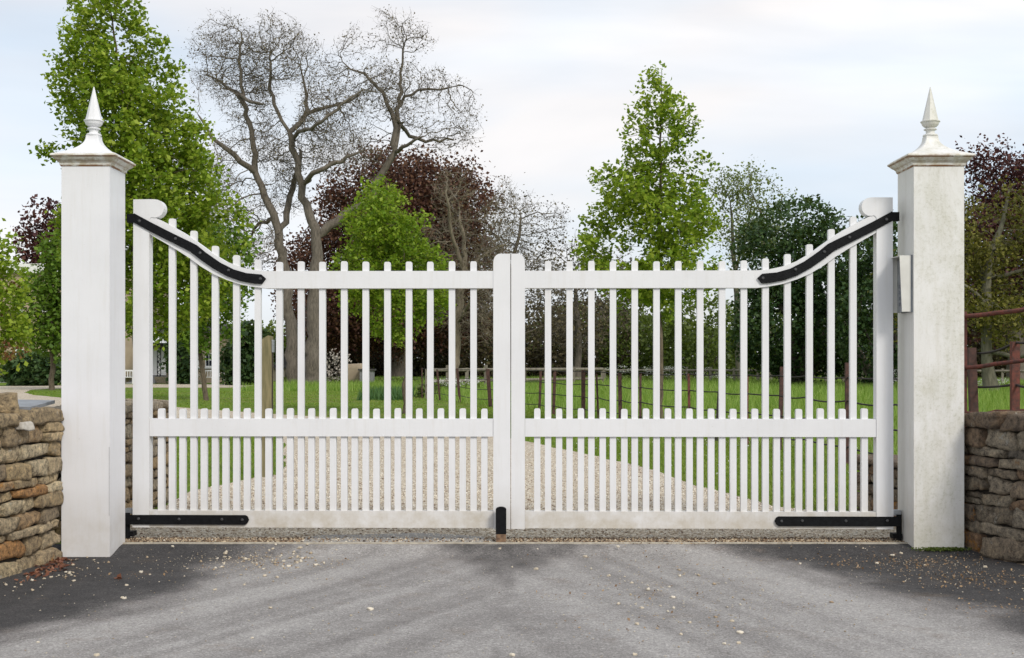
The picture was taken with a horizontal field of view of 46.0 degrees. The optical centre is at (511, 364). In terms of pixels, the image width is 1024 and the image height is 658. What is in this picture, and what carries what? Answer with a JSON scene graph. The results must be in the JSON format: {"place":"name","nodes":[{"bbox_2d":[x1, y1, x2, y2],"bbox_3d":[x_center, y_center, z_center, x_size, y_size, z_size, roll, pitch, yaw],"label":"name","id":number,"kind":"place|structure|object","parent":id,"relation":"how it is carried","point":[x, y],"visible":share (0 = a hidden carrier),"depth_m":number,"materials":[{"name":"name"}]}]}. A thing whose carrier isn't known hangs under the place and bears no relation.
{"place":"outdoors","nodes":[
{"label":"outdoors","id":0,"kind":"place"},
{"bbox_2d":[273,355,286,380],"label":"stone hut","id":1,"kind":"object","parent":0,"point":[284,369],"visible":0.13,"depth_m":96.00,"materials":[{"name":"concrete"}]},
{"bbox_2d":[12,546,845,631],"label":"loose gravel","id":2,"kind":"structure","parent":0,"point":[301,560],"depth_m":8.39,"materials":[{"name":"beige gravel"}]},
{"bbox_2d":[0,384,895,541],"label":"gravel drive","id":3,"kind":"structure","parent":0,"point":[22,395],"depth_m":13.53,"materials":[{"name":"beige gravel"}]},
{"bbox_2d":[300,533,492,541],"bbox_3d":[-0.925,1.345,9.363,1.596,0.001,0.536,0,0,0],"label":"packed grit","id":4,"kind":"object","parent":3,"relation":"on","point":[403,535],"visible":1,"depth_m":9.37,"materials":[{"name":"grey gravel"}]},
{"bbox_2d":[496,506,505,541],"bbox_3d":[-0.083,1.230,9.130,0.080,0.301,0.040,0,0,0],"label":"gate stop","id":5,"kind":"object","parent":3,"relation":"on","point":[500,523],"visible":0.91,"depth_m":9.11,"materials":[{"name":"black metal"}]},
{"bbox_2d":[128,449,895,541],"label":"gravel stones","id":6,"kind":"object","parent":3,"relation":"on","point":[448,530],"visible":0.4,"depth_m":11.46,"materials":[{"name":"gravel"}]},
{"bbox_2d":[125,536,904,541],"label":"brown gravel stones","id":7,"kind":"object","parent":3,"relation":"on","point":[546,539],"visible":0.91,"depth_m":9.22,"materials":[{"name":"brown gravel"}]},
{"bbox_2d":[0,367,1008,543],"bbox_3d":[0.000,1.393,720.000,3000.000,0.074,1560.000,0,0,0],"label":"ground","id":8,"kind":"structure","parent":0,"point":[187,390],"depth_m":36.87,"materials":[{"name":"green plant"}]},
{"bbox_2d":[0,218,40,374],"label":"broadleaf tree","id":9,"kind":"object","parent":8,"relation":"on","point":[11,322],"visible":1,"depth_m":37.96,"materials":[{"name":"green plant"}]},
{"bbox_2d":[0,346,60,385],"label":"shrub","id":10,"kind":"object","parent":8,"relation":"on","point":[35,371],"visible":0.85,"depth_m":74.89,"materials":[{"name":"green plant"}]},
{"bbox_2d":[0,407,64,578],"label":"stone wall","id":11,"kind":"structure","parent":8,"relation":"on","point":[31,492],"depth_m":8.27,"materials":[{"name":"beige stone"}]},
{"bbox_2d":[0,392,20,415],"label":"loose rock","id":12,"kind":"object","parent":11,"relation":"on","point":[9,402],"visible":0.82,"depth_m":8.09,"materials":[{"name":"stone"}]},
{"bbox_2d":[15,421,34,430],"bbox_3d":[-3.286,0.417,8.120,0.084,0.066,0.125,0,0,28],"label":"white rock","id":13,"kind":"object","parent":11,"relation":"on","point":[27,426],"visible":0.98,"depth_m":8.10,"materials":[{"name":"white stone"}]},
{"bbox_2d":[18,399,54,409],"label":"slate slab","id":14,"kind":"structure","parent":11,"relation":"on","point":[27,404],"depth_m":8.67,"materials":[{"name":"grey stone"}]},
{"bbox_2d":[4,194,60,263],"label":"copper beech","id":15,"kind":"object","parent":8,"relation":"on","point":[34,232],"visible":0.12,"depth_m":108.86,"materials":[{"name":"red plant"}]},
{"bbox_2d":[5,228,60,389],"bbox_3d":[-23.584,-2.852,63.260,6.240,8.676,4.904,0,0,0],"label":"broadleaf tree","id":16,"kind":"object","parent":8,"relation":"on","point":[48,296],"visible":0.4,"depth_m":62.32,"materials":[{"name":"green plant"}]},
{"bbox_2d":[50,87,135,556],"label":"gate pier","id":17,"kind":"structure","parent":8,"relation":"on","point":[94,169],"depth_m":8.75,"materials":[{"name":"paint"}]},
{"bbox_2d":[125,199,510,538],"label":"driveway gate","id":18,"kind":"structure","parent":17,"relation":"attached to","point":[146,216],"depth_m":9.24,"materials":[{"name":"white paint"}]},
{"bbox_2d":[50,399,168,540],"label":"stone wall","id":19,"kind":"structure","parent":8,"relation":"on","point":[157,404],"depth_m":10.71,"materials":[{"name":"beige stone"}]},
{"bbox_2d":[0,264,243,383],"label":"country house","id":20,"kind":"structure","parent":8,"relation":"on","point":[160,375],"depth_m":87.20,"materials":[{"name":"beige stone"}]},
{"bbox_2d":[153,349,166,374],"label":"door","id":21,"kind":"structure","parent":20,"relation":"in","point":[163,372],"depth_m":87.05,"materials":[{"name":"white metal"}]},
{"bbox_2d":[205,353,211,368],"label":"window","id":22,"kind":"structure","parent":20,"relation":"in","point":[208,364],"depth_m":87.07,"materials":[{"name":"white glass"}]},
{"bbox_2d":[125,370,132,383],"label":"garden bench","id":23,"kind":"object","parent":8,"relation":"on","point":[127,375],"visible":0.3,"depth_m":83.73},
{"bbox_2d":[27,0,259,350],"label":"broadleaf tree","id":24,"kind":"object","parent":8,"relation":"on","point":[118,85],"visible":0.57,"depth_m":23.14,"materials":[{"name":"green plant"}]},
{"bbox_2d":[158,322,199,383],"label":"shrub","id":25,"kind":"object","parent":8,"relation":"on","point":[183,371],"visible":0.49,"depth_m":81.44,"materials":[{"name":"green plant"}]},
{"bbox_2d":[157,216,264,400],"bbox_3d":[-11.491,-2.074,44.970,4.678,7.121,3.856,0,0,0],"label":"broadleaf tree","id":26,"kind":"object","parent":8,"relation":"on","point":[204,333],"visible":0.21,"depth_m":44.76,"materials":[{"name":"green plant"}]},
{"bbox_2d":[178,7,314,383],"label":"bare tree","id":27,"kind":"object","parent":8,"relation":"on","point":[291,351],"visible":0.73,"depth_m":74.83,"materials":[{"name":"grey plant"}]},
{"bbox_2d":[219,319,275,384],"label":"shrub","id":28,"kind":"object","parent":8,"relation":"on","point":[247,359],"visible":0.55,"depth_m":77.29,"materials":[{"name":"green plant"}]},
{"bbox_2d":[262,336,274,476],"bbox_3d":[-2.947,0.554,14.464,0.190,1.792,0.133,0,0,0],"label":"timber post","id":29,"kind":"object","parent":8,"relation":"on","point":[268,346],"visible":0.47,"depth_m":14.40,"materials":[{"name":"brown wood"}]},
{"bbox_2d":[273,333,297,361],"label":"shrub","id":30,"kind":"object","parent":8,"relation":"on","point":[284,348],"visible":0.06,"depth_m":99.22,"materials":[{"name":"green plant"}]},
{"bbox_2d":[326,348,351,381],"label":"blossom shrub","id":31,"kind":"object","parent":8,"relation":"on","point":[331,372],"visible":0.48,"depth_m":77.77,"materials":[{"name":"grey plant"}]},
{"bbox_2d":[305,318,376,376],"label":"shrub","id":32,"kind":"object","parent":8,"relation":"on","point":[332,366],"visible":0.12,"depth_m":102.56,"materials":[{"name":"green plant"}]},
{"bbox_2d":[348,363,361,381],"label":"standing stone","id":33,"kind":"object","parent":8,"relation":"on","point":[353,373],"visible":0.3,"depth_m":76.55,"materials":[{"name":"beige stone"}]},
{"bbox_2d":[235,4,486,383],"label":"bare tree","id":34,"kind":"object","parent":8,"relation":"on","point":[312,344],"visible":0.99,"depth_m":73.77,"materials":[{"name":"grey plant"}]},
{"bbox_2d":[358,369,375,382],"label":"stone pedestal","id":35,"kind":"object","parent":8,"relation":"on","point":[371,374],"visible":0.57,"depth_m":75.60,"materials":[{"name":"grey stone"}]},
{"bbox_2d":[328,347,425,376],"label":"shrub","id":36,"kind":"object","parent":8,"relation":"on","point":[379,371],"visible":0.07,"depth_m":106.27,"materials":[{"name":"green plant"}]},
{"bbox_2d":[357,384,416,399],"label":"bulb leaves","id":37,"kind":"object","parent":8,"relation":"on","point":[377,394],"visible":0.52,"depth_m":45.65,"materials":[{"name":"green plant"}]},
{"bbox_2d":[263,135,511,377],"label":"copper beech","id":38,"kind":"object","parent":8,"relation":"on","point":[414,182],"visible":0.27,"depth_m":94.02,"materials":[{"name":"brown plant"}]},
{"bbox_2d":[327,171,458,413],"bbox_3d":[-3.256,-1.906,33.029,3.401,6.833,3.164,0,0,40],"label":"broadleaf tree","id":39,"kind":"object","parent":8,"relation":"on","point":[397,241],"visible":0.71,"depth_m":32.62,"materials":[{"name":"green plant"}]},
{"bbox_2d":[379,326,486,377],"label":"shrub","id":40,"kind":"object","parent":8,"relation":"on","point":[442,361],"visible":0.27,"depth_m":102.41,"materials":[{"name":"green plant"}]},
{"bbox_2d":[410,157,533,378],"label":"bare tree","id":41,"kind":"object","parent":8,"relation":"on","point":[463,263],"visible":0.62,"depth_m":65.75,"materials":[{"name":"brown plant"}]},
{"bbox_2d":[438,308,534,377],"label":"shrub","id":42,"kind":"object","parent":8,"relation":"on","point":[489,362],"visible":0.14,"depth_m":104.36,"materials":[{"name":"green plant"}]},
{"bbox_2d":[123,542,907,543],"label":"kerb","id":43,"kind":"structure","parent":8,"relation":"on","point":[511,542],"depth_m":9.06,"materials":[{"name":"concrete"}]},
{"bbox_2d":[434,365,603,385],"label":"field fence","id":44,"kind":"object","parent":8,"relation":"on","point":[526,379],"visible":0.38,"depth_m":68.41,"materials":[{"name":"brown wood"}]},
{"bbox_2d":[467,184,586,341],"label":"bare tree","id":45,"kind":"object","parent":8,"relation":"on","point":[518,237],"visible":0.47,"depth_m":88.00,"materials":[{"name":"grey plant"}]},
{"bbox_2d":[488,296,584,377],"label":"shrub","id":46,"kind":"object","parent":8,"relation":"on","point":[538,357],"visible":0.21,"depth_m":106.57,"materials":[{"name":"green plant"}]},
{"bbox_2d":[525,222,648,377],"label":"bare tree","id":47,"kind":"object","parent":8,"relation":"on","point":[578,346],"visible":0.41,"depth_m":91.76,"materials":[{"name":"grey plant"}]},
{"bbox_2d":[539,295,646,377],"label":"shrub","id":48,"kind":"object","parent":8,"relation":"on","point":[556,352],"visible":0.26,"depth_m":102.78,"materials":[{"name":"green plant"}]},
{"bbox_2d":[228,297,980,377],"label":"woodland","id":49,"kind":"object","parent":8,"relation":"on","point":[271,331],"visible":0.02,"depth_m":122.49,"materials":[{"name":"green plant"}]},
{"bbox_2d":[583,292,705,378],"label":"shrub","id":50,"kind":"object","parent":8,"relation":"on","point":[643,362],"visible":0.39,"depth_m":100.50,"materials":[{"name":"green plant"}]},
{"bbox_2d":[568,60,728,418],"bbox_3d":[3.004,-2.492,26.058,3.348,8.058,2.966,0,0,25],"label":"broadleaf tree","id":51,"kind":"object","parent":8,"relation":"on","point":[686,220],"visible":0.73,"depth_m":25.74,"materials":[{"name":"green plant"}]},
{"bbox_2d":[283,375,1023,397],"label":"hedge bottom weeds","id":52,"kind":"object","parent":8,"relation":"on","point":[418,393],"visible":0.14,"depth_m":79.72,"materials":[{"name":"green plant"}]},
{"bbox_2d":[421,363,897,464],"bbox_3d":[1.085,0.740,30.701,1.043,1.520,35.870,0,0,-14],"label":"field fence","id":53,"kind":"object","parent":8,"relation":"on","point":[620,400],"visible":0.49,"depth_m":25.38,"materials":[{"name":"brown wood"}]},
{"bbox_2d":[645,291,756,377],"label":"shrub","id":54,"kind":"object","parent":8,"relation":"on","point":[710,352],"visible":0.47,"depth_m":96.72,"materials":[{"name":"green plant"}]},
{"bbox_2d":[576,415,857,473],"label":"daisies","id":55,"kind":"object","parent":8,"relation":"on","point":[703,443],"visible":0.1,"depth_m":19.09,"materials":[{"name":"white plant"}]},
{"bbox_2d":[436,365,1009,418],"bbox_3d":[7.033,0.613,53.061,26.530,1.133,63.240,0,0,25],"label":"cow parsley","id":56,"kind":"object","parent":8,"relation":"on","point":[673,375],"visible":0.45,"depth_m":61.12,"materials":[{"name":"white plant"}]},
{"bbox_2d":[701,153,765,380],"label":"airy tree","id":57,"kind":"object","parent":8,"relation":"on","point":[731,212],"visible":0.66,"depth_m":83.84,"materials":[{"name":"green plant"}]},
{"bbox_2d":[718,154,801,379],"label":"airy tree","id":58,"kind":"object","parent":8,"relation":"on","point":[748,189],"visible":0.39,"depth_m":83.79,"materials":[{"name":"green plant"}]},
{"bbox_2d":[725,194,872,384],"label":"evergreen tree","id":59,"kind":"object","parent":8,"relation":"on","point":[782,246],"visible":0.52,"depth_m":70.74,"materials":[{"name":"green plant"}]},
{"bbox_2d":[604,367,1023,381],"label":"field fence","id":60,"kind":"object","parent":8,"relation":"on","point":[710,370],"visible":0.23,"depth_m":80.95,"materials":[{"name":"brown wood"}]},
{"bbox_2d":[825,215,897,385],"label":"evergreen tree","id":61,"kind":"object","parent":8,"relation":"on","point":[863,288],"visible":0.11,"depth_m":65.54,"materials":[{"name":"green plant"}]},
{"bbox_2d":[857,454,964,516],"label":"stone wall","id":62,"kind":"structure","parent":8,"relation":"on","point":[870,481],"depth_m":10.57,"materials":[{"name":"brown stone"}]},
{"bbox_2d":[887,87,975,548],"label":"gate pier","id":63,"kind":"structure","parent":8,"relation":"on","point":[929,170],"depth_m":8.92,"materials":[{"name":"paint"}]},
{"bbox_2d":[511,197,901,540],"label":"driveway gate","id":64,"kind":"structure","parent":63,"relation":"attached to","point":[880,219],"depth_m":9.19,"materials":[{"name":"white paint"}]},
{"bbox_2d":[892,255,912,312],"bbox_3d":[2.922,-0.598,9.060,0.096,0.425,0.230,0,0,0],"label":"intercom","id":65,"kind":"object","parent":63,"relation":"attached to","point":[902,283],"visible":1,"depth_m":8.95,"materials":[{"name":"silver metal"}]},
{"bbox_2d":[867,169,1023,390],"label":"oak tree","id":66,"kind":"object","parent":8,"relation":"on","point":[986,299],"visible":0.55,"depth_m":55.75,"materials":[{"name":"green plant"}]},
{"bbox_2d":[967,319,1007,377],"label":"shrub","id":67,"kind":"object","parent":8,"relation":"on","point":[978,346],"visible":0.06,"depth_m":96.00,"materials":[{"name":"green plant"}]},
{"bbox_2d":[955,133,1023,379],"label":"copper beech","id":68,"kind":"object","parent":8,"relation":"on","point":[993,172],"visible":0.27,"depth_m":87.06,"materials":[{"name":"red plant"}]},
{"bbox_2d":[964,411,1023,564],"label":"stone wall","id":69,"kind":"structure","parent":8,"relation":"on","point":[994,485],"depth_m":8.67,"materials":[{"name":"brown stone"}]},
{"bbox_2d":[964,307,1023,426],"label":"field fence","id":70,"kind":"object","parent":8,"relation":"on","point":[994,313],"visible":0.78,"depth_m":9.95,"materials":[{"name":"red metal"}]},
{"bbox_2d":[967,341,1023,411],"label":"field fence","id":71,"kind":"object","parent":8,"relation":"on","point":[1014,385],"visible":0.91,"depth_m":11.39,"materials":[{"name":"brown wood"}]},
{"bbox_2d":[977,314,1023,377],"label":"shrub","id":72,"kind":"object","parent":8,"relation":"on","point":[1002,358],"visible":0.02,"depth_m":97.00,"materials":[{"name":"green plant"}]},
{"bbox_2d":[0,544,1023,657],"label":"road","id":73,"kind":"structure","parent":0,"point":[488,614],"depth_m":7.06,"materials":[{"name":"grey asphalt"}]},
{"bbox_2d":[14,556,77,582],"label":"red fallen leaves","id":74,"kind":"object","parent":73,"relation":"on","point":[60,560],"visible":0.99,"depth_m":8.24,"materials":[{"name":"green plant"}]},
{"bbox_2d":[3,545,1023,657],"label":"road grit","id":75,"kind":"object","parent":73,"relation":"on","point":[560,597],"visible":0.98,"depth_m":7.58,"materials":[{"name":"beige gravel"}]},
{"bbox_2d":[77,542,1023,636],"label":"brown leaf litter","id":76,"kind":"object","parent":73,"relation":"on","point":[798,564],"visible":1,"depth_m":8.04,"materials":[{"name":"brown plant"}]},
{"bbox_2d":[911,547,971,551],"bbox_3d":[3.210,1.360,8.859,0.581,0.036,0.095,0,0,0],"label":"moss","id":77,"kind":"object","parent":73,"relation":"on","point":[940,549],"visible":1,"depth_m":8.87,"materials":[{"name":"green plant"}]},
{"bbox_2d":[0,0,1023,364],"label":"sky","id":78,"kind":"structure","parent":0,"point":[829,94],"materials":[{"name":"white"}]},
{"bbox_2d":[228,374,1023,460],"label":"field grass","id":79,"kind":"structure","parent":0,"point":[987,400],"depth_m":45.72,"materials":[{"name":"green plant"}]}
]}

